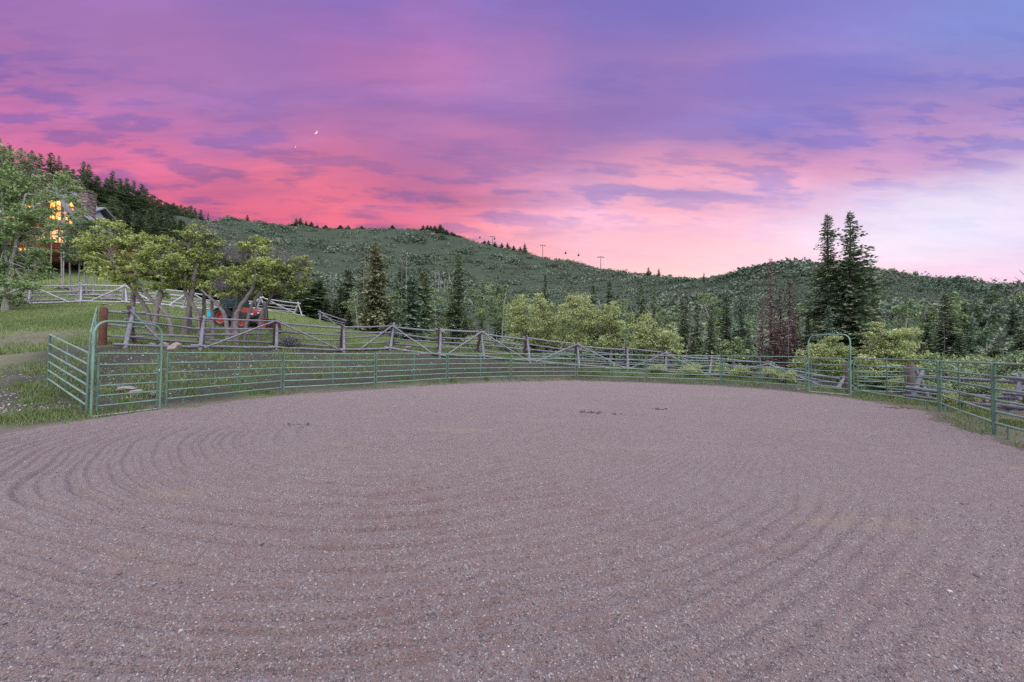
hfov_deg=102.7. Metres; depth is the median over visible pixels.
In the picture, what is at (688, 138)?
sky
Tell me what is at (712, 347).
fir tree
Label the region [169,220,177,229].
fir tree
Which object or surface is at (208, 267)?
oak tree
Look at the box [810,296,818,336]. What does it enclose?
fir tree
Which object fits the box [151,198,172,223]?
fir tree
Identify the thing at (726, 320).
fir tree
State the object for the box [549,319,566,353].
fir tree
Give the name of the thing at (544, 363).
corral panel
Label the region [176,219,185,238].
fir tree
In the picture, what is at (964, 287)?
hillside scrub
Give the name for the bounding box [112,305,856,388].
buck rail fence
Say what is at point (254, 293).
oak tree
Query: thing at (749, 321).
aspen tree
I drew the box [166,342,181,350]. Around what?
rock
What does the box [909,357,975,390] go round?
shrub
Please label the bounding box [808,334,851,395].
bow gate
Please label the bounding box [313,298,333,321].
fir tree
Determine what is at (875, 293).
fir tree
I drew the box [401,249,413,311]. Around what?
bare snag
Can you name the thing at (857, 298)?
fir tree
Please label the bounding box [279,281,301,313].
fir tree
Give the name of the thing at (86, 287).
aspen tree
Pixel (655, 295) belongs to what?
fir tree
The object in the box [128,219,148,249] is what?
fir tree
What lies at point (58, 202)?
window
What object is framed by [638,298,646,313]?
fir tree
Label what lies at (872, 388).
shrub
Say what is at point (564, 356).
shrub
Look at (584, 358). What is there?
shrub
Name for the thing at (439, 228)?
fir tree
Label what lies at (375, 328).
fir tree
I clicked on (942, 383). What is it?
shrub
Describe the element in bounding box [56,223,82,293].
aspen tree
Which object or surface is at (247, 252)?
oak tree
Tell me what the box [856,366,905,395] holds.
corral panel
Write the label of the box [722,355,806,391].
corral panel
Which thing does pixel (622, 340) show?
fir tree
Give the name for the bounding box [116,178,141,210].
fir tree
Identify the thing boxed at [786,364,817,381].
shrub
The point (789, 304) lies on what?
fir tree
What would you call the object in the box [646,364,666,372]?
shrub
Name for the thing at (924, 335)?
fir tree
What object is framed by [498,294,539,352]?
oak tree
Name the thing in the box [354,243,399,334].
fir tree
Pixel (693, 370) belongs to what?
shrub
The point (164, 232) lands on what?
fir tree
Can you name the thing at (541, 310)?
fir tree
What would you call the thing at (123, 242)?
oak tree
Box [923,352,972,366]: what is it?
shrub
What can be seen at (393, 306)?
aspen tree
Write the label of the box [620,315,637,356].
aspen tree
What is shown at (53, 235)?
window
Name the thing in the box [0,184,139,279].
log house
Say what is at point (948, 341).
fir tree
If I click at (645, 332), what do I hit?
oak tree
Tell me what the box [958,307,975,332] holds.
fir tree
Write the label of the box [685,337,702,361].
fir tree
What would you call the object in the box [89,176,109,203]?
fir tree
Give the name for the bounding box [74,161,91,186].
fir tree
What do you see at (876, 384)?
shrub
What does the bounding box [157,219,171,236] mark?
fir tree
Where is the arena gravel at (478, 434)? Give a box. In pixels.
[0,380,1023,681]
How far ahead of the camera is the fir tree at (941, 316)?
72.79 m
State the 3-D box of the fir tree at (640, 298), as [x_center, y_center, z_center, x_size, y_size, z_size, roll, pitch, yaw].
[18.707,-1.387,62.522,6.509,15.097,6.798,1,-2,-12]
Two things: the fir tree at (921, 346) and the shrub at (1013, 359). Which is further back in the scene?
the fir tree at (921, 346)
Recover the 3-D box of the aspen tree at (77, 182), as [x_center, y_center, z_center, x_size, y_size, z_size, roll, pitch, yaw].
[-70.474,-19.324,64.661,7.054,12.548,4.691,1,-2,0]
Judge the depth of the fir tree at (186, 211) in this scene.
390.71 m
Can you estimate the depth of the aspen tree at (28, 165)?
66.28 m
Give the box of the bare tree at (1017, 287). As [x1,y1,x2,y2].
[1010,272,1023,295]
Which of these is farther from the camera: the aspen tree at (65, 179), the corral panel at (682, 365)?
the aspen tree at (65, 179)
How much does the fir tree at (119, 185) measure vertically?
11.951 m
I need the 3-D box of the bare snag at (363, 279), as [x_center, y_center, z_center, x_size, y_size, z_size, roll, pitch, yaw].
[-19.936,-5.828,55.545,1.927,11.432,3.169,0,-2,10]
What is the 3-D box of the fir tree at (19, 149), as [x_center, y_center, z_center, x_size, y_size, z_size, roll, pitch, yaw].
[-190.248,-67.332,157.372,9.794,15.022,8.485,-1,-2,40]
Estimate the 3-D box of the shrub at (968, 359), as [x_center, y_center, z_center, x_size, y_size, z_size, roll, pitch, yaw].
[26.371,2.088,24.195,3.089,2.641,2.884,0,-2,9]
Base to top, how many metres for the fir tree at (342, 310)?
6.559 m
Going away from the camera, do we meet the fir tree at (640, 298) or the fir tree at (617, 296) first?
the fir tree at (640, 298)
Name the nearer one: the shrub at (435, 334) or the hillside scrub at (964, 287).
the shrub at (435, 334)
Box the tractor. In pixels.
[214,294,281,327]
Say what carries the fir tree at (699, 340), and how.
on the terrain at (318, 384)
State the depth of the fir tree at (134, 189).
173.22 m
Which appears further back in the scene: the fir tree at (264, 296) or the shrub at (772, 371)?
the fir tree at (264, 296)
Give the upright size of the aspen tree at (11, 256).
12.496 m
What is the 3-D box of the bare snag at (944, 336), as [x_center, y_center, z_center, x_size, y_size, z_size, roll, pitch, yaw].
[47.770,0.602,44.643,2.602,6.855,2.428,0,-2,16]
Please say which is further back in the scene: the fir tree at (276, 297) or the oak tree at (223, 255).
the fir tree at (276, 297)
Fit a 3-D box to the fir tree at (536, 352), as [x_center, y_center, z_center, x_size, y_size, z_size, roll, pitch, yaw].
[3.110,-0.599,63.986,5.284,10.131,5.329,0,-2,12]
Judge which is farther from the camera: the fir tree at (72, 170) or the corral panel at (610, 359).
the fir tree at (72, 170)
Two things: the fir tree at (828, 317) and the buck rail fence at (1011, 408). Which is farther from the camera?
the fir tree at (828, 317)
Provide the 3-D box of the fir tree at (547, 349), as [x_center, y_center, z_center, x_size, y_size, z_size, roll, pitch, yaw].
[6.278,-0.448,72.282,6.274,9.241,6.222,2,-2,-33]
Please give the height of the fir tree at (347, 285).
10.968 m
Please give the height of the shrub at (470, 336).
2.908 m
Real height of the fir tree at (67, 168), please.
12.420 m
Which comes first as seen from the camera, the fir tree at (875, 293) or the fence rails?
the fence rails
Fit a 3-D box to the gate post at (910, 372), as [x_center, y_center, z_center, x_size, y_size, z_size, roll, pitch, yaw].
[15.560,1.675,15.956,0.281,1.578,0.285,1,-2,0]
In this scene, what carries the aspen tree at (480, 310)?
on the terrain at (318, 384)
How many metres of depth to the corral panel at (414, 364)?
19.60 m
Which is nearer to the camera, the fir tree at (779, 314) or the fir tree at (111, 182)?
the fir tree at (779, 314)
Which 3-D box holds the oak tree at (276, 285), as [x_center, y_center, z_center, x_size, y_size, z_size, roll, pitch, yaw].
[-12.142,-2.310,21.035,2.825,5.398,1.945,0,-2,31]
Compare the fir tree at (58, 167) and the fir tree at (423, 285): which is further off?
the fir tree at (58, 167)
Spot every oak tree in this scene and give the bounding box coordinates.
[65,217,157,328]
[124,241,195,333]
[151,220,225,334]
[157,272,207,331]
[189,254,225,333]
[195,263,241,342]
[199,239,244,338]
[220,237,268,339]
[224,234,280,344]
[241,243,297,344]
[256,249,313,344]
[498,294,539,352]
[524,292,560,353]
[549,292,606,362]
[593,301,630,365]
[626,311,666,366]
[650,324,687,370]
[787,332,861,381]
[851,322,932,392]
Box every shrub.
[278,336,302,346]
[426,327,452,344]
[455,335,474,346]
[468,333,494,349]
[493,338,523,352]
[545,350,576,361]
[552,351,570,360]
[582,348,603,362]
[615,351,644,367]
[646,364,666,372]
[676,363,702,376]
[685,356,708,371]
[708,361,732,373]
[728,365,752,376]
[761,366,784,379]
[778,369,800,382]
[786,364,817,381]
[802,367,830,380]
[851,364,879,390]
[865,363,919,393]
[871,383,885,390]
[884,378,919,394]
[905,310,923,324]
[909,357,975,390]
[920,380,953,397]
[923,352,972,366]
[925,354,990,386]
[934,392,981,405]
[943,366,986,393]
[956,354,1009,369]
[957,382,1004,402]
[969,350,1023,387]
[997,369,1023,395]
[997,378,1023,410]
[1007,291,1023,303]
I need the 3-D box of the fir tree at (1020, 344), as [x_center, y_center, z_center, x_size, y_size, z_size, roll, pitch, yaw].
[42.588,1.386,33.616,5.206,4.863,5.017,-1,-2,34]
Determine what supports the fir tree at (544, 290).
on the terrain at (318, 384)
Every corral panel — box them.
[46,334,89,415]
[88,307,97,383]
[165,352,282,406]
[283,353,374,393]
[375,353,446,387]
[447,353,510,382]
[511,353,575,380]
[577,354,645,381]
[646,355,720,384]
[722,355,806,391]
[853,358,939,410]
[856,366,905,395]
[939,361,993,434]
[992,362,1023,439]
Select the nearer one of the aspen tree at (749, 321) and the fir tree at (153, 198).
the aspen tree at (749, 321)
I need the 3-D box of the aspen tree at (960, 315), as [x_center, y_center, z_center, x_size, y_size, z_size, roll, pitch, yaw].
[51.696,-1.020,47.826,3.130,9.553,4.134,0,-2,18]
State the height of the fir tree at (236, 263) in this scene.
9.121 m
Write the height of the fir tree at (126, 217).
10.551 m
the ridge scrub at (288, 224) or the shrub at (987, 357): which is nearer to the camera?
the shrub at (987, 357)
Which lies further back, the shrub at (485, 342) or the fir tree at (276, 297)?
the fir tree at (276, 297)
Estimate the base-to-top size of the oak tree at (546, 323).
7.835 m
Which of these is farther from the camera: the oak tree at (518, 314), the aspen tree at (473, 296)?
the aspen tree at (473, 296)
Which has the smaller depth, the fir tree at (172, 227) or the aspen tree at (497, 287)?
the aspen tree at (497, 287)
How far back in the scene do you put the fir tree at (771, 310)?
46.02 m
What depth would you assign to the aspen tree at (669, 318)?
51.88 m
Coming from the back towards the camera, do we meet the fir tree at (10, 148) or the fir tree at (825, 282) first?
the fir tree at (10, 148)
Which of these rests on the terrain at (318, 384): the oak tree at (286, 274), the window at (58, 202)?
the oak tree at (286, 274)
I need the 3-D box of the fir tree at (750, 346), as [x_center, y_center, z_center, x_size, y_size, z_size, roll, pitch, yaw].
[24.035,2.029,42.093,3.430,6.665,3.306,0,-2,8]
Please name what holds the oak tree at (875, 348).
on the terrain at (318, 384)
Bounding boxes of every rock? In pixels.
[72,287,88,293]
[103,295,115,299]
[116,386,135,391]
[128,389,143,396]
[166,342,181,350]
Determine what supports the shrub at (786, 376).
on the terrain at (318, 384)
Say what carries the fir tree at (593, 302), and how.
on the terrain at (318, 384)
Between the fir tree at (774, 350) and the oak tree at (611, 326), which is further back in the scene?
the fir tree at (774, 350)
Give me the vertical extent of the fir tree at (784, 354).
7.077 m
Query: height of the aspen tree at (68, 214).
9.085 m
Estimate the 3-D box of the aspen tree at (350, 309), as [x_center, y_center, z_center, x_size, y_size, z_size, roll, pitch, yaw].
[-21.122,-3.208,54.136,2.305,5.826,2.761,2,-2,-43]
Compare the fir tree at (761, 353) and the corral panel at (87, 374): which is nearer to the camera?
the corral panel at (87, 374)
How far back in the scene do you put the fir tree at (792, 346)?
42.94 m
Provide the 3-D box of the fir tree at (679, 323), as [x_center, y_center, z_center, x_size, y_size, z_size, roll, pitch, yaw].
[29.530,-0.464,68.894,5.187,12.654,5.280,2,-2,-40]
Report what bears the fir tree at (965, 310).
on the terrain at (318, 384)
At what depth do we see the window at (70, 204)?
50.21 m
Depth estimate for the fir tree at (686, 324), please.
50.02 m
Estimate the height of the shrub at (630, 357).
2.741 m
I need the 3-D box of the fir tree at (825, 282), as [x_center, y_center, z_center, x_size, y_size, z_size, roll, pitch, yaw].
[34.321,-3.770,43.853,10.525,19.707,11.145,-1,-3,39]
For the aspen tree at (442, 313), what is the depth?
56.22 m
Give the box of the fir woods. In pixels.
[3,174,533,290]
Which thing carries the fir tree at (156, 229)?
on the terrain at (318, 384)
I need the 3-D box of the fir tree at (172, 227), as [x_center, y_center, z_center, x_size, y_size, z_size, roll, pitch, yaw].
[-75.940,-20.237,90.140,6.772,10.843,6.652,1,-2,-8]
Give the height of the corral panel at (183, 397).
1.564 m
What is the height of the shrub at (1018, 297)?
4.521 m
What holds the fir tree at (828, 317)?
on the terrain at (318, 384)
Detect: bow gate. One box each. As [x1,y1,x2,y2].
[89,320,162,417]
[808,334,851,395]
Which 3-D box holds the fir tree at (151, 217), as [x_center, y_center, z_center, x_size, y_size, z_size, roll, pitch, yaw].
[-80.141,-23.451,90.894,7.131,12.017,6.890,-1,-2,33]
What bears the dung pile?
on the arena gravel at (478, 434)
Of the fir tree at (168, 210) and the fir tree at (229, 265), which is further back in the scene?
the fir tree at (168, 210)
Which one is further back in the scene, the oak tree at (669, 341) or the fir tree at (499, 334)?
the fir tree at (499, 334)
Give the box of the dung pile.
[580,410,605,413]
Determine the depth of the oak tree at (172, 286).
22.72 m
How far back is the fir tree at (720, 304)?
61.55 m
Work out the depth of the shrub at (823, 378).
31.39 m
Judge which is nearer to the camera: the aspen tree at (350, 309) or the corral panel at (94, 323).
the corral panel at (94, 323)
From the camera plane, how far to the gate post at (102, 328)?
15.74 m
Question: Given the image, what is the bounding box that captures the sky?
[0,0,1023,283]
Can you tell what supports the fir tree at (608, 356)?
on the terrain at (318, 384)
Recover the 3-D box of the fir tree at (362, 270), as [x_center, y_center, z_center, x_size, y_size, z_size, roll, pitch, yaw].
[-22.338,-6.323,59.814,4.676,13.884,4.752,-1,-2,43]
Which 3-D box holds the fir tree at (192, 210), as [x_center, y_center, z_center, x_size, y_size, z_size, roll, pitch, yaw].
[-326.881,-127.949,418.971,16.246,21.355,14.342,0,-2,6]
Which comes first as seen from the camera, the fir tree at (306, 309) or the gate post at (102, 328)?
the gate post at (102, 328)
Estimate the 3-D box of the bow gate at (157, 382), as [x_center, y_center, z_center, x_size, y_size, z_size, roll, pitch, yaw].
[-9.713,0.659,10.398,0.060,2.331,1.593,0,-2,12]
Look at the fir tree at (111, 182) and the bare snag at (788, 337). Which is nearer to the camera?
the bare snag at (788, 337)
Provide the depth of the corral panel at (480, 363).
22.40 m
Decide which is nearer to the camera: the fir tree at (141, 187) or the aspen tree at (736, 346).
the aspen tree at (736, 346)
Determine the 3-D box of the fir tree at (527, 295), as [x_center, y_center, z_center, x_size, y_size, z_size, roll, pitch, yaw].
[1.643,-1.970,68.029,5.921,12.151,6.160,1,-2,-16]
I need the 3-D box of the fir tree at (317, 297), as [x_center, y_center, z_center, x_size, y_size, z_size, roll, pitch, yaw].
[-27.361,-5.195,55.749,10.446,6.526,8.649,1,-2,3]
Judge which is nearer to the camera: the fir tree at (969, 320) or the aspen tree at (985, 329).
the aspen tree at (985, 329)
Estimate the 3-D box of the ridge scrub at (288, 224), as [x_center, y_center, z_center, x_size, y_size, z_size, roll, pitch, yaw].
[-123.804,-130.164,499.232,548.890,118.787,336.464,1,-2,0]
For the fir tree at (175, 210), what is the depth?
324.85 m
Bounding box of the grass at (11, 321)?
[0,268,1023,448]
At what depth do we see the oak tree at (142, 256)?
20.74 m
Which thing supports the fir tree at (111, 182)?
on the terrain at (318, 384)
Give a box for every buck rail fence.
[0,282,304,315]
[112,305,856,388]
[317,310,406,334]
[903,369,1023,413]
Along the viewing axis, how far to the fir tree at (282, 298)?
63.38 m
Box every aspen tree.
[0,138,64,310]
[10,149,53,205]
[39,201,89,282]
[46,170,85,284]
[56,219,97,289]
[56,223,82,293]
[58,178,91,191]
[65,220,104,291]
[73,216,113,293]
[92,228,118,292]
[340,295,358,322]
[347,291,367,330]
[386,296,401,326]
[390,291,406,332]
[426,288,446,329]
[437,285,455,326]
[468,287,486,330]
[475,283,501,333]
[479,278,511,343]
[494,284,513,340]
[502,304,521,331]
[549,302,569,347]
[615,299,636,341]
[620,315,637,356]
[650,304,666,361]
[652,304,681,362]
[695,292,723,362]
[707,326,731,361]
[721,337,752,364]
[744,315,766,355]
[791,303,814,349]
[890,300,923,351]
[909,303,941,349]
[935,291,971,346]
[963,290,1009,359]
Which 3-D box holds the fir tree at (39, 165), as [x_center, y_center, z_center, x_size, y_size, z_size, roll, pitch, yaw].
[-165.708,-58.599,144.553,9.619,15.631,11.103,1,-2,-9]
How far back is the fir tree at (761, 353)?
46.11 m
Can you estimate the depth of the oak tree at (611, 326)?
36.77 m
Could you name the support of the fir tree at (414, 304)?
on the terrain at (318, 384)
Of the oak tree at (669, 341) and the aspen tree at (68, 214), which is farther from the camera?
the aspen tree at (68, 214)
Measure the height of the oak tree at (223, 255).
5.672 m
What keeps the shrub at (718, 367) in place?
on the terrain at (318, 384)
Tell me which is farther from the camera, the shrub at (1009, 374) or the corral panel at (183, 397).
the shrub at (1009, 374)
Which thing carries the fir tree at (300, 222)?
on the terrain at (318, 384)
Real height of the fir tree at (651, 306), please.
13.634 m
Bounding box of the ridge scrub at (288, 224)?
[243,220,645,274]
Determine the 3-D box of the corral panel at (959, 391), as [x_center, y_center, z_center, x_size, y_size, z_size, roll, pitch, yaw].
[11.547,1.294,10.509,0.050,1.544,4.542,-1,-2,36]
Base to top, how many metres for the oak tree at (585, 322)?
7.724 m
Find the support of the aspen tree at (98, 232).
on the terrain at (318, 384)
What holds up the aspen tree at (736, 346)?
on the terrain at (318, 384)
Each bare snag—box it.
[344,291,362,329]
[354,261,367,310]
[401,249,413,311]
[675,320,703,359]
[775,313,799,367]
[931,317,960,357]
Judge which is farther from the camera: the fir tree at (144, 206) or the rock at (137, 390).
the fir tree at (144, 206)
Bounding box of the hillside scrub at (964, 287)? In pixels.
[192,215,1023,371]
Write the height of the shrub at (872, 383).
2.375 m
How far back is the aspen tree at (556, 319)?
58.46 m
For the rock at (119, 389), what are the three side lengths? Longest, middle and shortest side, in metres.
0.470 x 0.331 x 0.216 m
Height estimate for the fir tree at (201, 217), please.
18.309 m
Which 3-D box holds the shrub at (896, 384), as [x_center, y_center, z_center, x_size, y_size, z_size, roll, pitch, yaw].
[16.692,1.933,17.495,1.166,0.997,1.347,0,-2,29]
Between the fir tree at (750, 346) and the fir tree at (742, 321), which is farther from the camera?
the fir tree at (742, 321)
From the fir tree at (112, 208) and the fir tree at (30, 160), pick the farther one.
the fir tree at (30, 160)
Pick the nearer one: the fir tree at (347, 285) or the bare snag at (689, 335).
the bare snag at (689, 335)
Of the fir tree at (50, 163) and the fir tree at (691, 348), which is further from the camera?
the fir tree at (50, 163)
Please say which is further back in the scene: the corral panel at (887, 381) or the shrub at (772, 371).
the shrub at (772, 371)
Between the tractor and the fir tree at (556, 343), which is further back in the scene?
the fir tree at (556, 343)
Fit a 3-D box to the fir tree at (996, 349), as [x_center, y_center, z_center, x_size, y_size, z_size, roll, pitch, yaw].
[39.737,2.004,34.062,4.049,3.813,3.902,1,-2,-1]
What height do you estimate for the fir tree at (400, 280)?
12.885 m
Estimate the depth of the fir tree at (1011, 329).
61.61 m
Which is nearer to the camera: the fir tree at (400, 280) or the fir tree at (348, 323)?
the fir tree at (348, 323)
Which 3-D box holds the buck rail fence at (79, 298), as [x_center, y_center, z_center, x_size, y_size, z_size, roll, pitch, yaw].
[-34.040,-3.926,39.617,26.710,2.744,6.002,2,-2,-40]
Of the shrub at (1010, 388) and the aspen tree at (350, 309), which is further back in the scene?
the aspen tree at (350, 309)
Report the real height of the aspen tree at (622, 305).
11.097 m
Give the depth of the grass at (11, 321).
18.66 m
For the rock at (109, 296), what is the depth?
37.10 m
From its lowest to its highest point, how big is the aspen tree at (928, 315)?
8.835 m
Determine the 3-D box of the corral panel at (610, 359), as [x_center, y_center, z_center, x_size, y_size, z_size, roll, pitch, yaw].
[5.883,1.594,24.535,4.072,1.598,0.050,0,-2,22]
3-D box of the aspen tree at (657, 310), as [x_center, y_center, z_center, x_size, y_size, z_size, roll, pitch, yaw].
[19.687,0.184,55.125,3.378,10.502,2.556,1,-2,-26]
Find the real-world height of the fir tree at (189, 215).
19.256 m
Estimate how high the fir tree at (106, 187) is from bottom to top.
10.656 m
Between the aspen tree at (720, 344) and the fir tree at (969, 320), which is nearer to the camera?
the aspen tree at (720, 344)
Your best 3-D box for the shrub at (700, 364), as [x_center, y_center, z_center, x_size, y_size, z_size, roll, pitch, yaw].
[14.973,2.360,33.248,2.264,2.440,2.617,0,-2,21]
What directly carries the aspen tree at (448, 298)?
on the terrain at (318, 384)
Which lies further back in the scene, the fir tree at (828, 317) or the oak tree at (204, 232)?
the fir tree at (828, 317)
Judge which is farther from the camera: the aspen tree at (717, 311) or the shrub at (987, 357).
the aspen tree at (717, 311)
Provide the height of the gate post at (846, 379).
1.587 m
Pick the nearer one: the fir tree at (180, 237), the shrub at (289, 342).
the shrub at (289, 342)
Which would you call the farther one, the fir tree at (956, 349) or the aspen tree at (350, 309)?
the aspen tree at (350, 309)
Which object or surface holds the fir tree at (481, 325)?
on the terrain at (318, 384)
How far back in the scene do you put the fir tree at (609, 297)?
84.25 m
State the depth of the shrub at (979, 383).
21.71 m
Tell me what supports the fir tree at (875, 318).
on the terrain at (318, 384)
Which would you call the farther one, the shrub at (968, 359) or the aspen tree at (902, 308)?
the aspen tree at (902, 308)
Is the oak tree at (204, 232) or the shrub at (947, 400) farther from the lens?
the oak tree at (204, 232)
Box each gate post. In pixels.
[98,307,107,344]
[845,362,851,392]
[906,364,916,395]
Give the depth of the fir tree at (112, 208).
88.73 m
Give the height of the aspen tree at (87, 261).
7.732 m
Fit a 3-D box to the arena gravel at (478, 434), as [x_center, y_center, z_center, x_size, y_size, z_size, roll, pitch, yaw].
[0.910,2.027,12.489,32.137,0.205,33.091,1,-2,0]
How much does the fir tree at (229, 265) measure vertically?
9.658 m
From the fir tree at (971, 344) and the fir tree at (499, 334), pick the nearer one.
the fir tree at (971, 344)
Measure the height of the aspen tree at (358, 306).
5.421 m
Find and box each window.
[49,200,61,219]
[49,229,67,242]
[62,202,74,223]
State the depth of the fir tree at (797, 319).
85.31 m
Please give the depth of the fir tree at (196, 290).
69.11 m
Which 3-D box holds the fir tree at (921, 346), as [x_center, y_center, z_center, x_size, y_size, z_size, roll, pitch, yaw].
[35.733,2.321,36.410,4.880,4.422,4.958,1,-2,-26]
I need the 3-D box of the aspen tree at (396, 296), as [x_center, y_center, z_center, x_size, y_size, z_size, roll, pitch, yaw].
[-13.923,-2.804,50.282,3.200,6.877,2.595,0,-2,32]
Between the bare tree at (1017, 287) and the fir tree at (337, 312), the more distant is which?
the fir tree at (337, 312)
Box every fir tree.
[1,145,18,172]
[14,148,24,173]
[18,150,36,174]
[26,153,48,182]
[38,153,56,183]
[52,155,64,178]
[52,165,73,189]
[71,169,77,178]
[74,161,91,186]
[75,164,103,197]
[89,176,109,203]
[100,171,124,204]
[100,177,121,206]
[104,196,120,218]
[114,178,134,203]
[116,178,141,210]
[121,205,136,229]
[127,184,159,211]
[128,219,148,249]
[129,181,142,208]
[131,188,157,217]
[141,228,183,279]
[143,208,156,236]
[148,194,162,210]
[149,223,160,258]
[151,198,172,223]
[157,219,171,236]
[160,202,177,224]
[168,204,181,215]
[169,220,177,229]
[169,226,179,240]
[172,245,224,298]
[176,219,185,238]
[176,234,191,256]
[183,207,190,217]
[185,207,197,218]
[189,205,195,219]
[197,210,205,220]
[215,258,252,300]
[223,258,236,286]
[244,280,278,308]
[266,289,284,309]
[275,292,291,309]
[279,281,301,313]
[286,280,337,319]
[291,291,322,318]
[293,218,303,225]
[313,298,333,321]
[322,298,343,325]
[330,287,350,324]
[335,268,356,323]
[343,310,357,329]
[351,252,367,325]
[352,257,396,331]
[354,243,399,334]
[389,267,416,337]
[394,276,432,340]
[405,271,446,344]
[433,252,475,346]
[434,224,441,232]
[454,312,470,342]
[476,317,487,337]
[490,290,506,344]
[508,293,530,351]
[520,305,545,355]
[535,290,548,349]
[539,315,557,355]
[541,273,551,330]
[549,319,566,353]
[584,285,599,349]
[593,318,621,365]
[596,279,621,353]
[612,316,627,364]
[615,293,622,335]
[618,283,654,366]
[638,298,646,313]
[646,295,662,363]
[650,292,661,353]
[673,294,692,370]
[674,302,689,354]
[680,302,707,362]
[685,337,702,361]
[701,310,722,369]
[702,297,718,362]
[712,292,736,350]
[714,292,734,369]
[727,296,751,375]
[736,329,759,376]
[752,298,768,371]
[764,259,786,365]
[764,317,787,367]
[772,325,795,369]
[775,289,795,367]
[776,282,805,367]
[778,311,806,380]
[788,213,885,389]
[794,304,804,333]
[799,316,815,355]
[805,212,923,389]
[807,306,846,381]
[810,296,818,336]
[865,277,888,330]
[870,304,889,338]
[915,342,934,366]
[916,319,936,356]
[925,294,987,359]
[932,304,962,333]
[947,337,973,359]
[957,303,975,337]
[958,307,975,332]
[962,320,980,356]
[980,343,1002,360]
[999,302,1023,341]
[1004,329,1023,356]
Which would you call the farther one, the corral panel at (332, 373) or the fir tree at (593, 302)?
the fir tree at (593, 302)
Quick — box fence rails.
[107,310,145,337]
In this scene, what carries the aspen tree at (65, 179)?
on the terrain at (318, 384)
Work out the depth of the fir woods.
345.64 m
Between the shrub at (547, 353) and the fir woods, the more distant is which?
the fir woods
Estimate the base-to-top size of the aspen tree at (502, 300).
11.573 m
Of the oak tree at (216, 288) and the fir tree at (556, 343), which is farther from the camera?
the fir tree at (556, 343)
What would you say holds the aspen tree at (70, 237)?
on the terrain at (318, 384)
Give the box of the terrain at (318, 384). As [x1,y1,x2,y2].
[0,174,1023,450]
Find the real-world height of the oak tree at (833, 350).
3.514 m
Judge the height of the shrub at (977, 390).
0.997 m
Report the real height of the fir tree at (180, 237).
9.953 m
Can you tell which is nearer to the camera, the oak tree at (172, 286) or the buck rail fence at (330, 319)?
the oak tree at (172, 286)
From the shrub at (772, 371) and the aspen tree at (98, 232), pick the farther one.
the aspen tree at (98, 232)
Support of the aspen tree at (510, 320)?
on the terrain at (318, 384)
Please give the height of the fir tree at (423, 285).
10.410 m
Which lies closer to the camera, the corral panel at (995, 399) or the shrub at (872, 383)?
the corral panel at (995, 399)
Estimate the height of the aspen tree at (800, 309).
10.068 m
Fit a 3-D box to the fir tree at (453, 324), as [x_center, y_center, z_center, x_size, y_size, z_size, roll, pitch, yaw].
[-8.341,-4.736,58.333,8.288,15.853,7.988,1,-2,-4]
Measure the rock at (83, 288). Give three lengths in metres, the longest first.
1.533 x 0.921 x 0.877 m
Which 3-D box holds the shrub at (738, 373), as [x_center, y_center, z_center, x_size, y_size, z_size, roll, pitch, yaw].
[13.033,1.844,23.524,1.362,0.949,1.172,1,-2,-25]
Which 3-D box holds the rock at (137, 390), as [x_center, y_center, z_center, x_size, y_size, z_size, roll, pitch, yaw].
[-10.900,1.510,11.869,0.360,0.231,0.285,2,-2,-44]
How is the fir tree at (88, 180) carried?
on the terrain at (318, 384)
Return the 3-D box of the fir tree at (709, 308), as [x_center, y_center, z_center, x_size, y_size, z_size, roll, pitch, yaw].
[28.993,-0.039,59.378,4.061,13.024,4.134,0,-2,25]
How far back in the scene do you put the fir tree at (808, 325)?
46.08 m
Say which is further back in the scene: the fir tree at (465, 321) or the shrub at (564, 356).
the fir tree at (465, 321)
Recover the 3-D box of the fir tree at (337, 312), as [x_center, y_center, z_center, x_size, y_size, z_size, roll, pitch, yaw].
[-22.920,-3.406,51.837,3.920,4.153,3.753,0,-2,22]
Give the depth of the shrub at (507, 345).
33.69 m

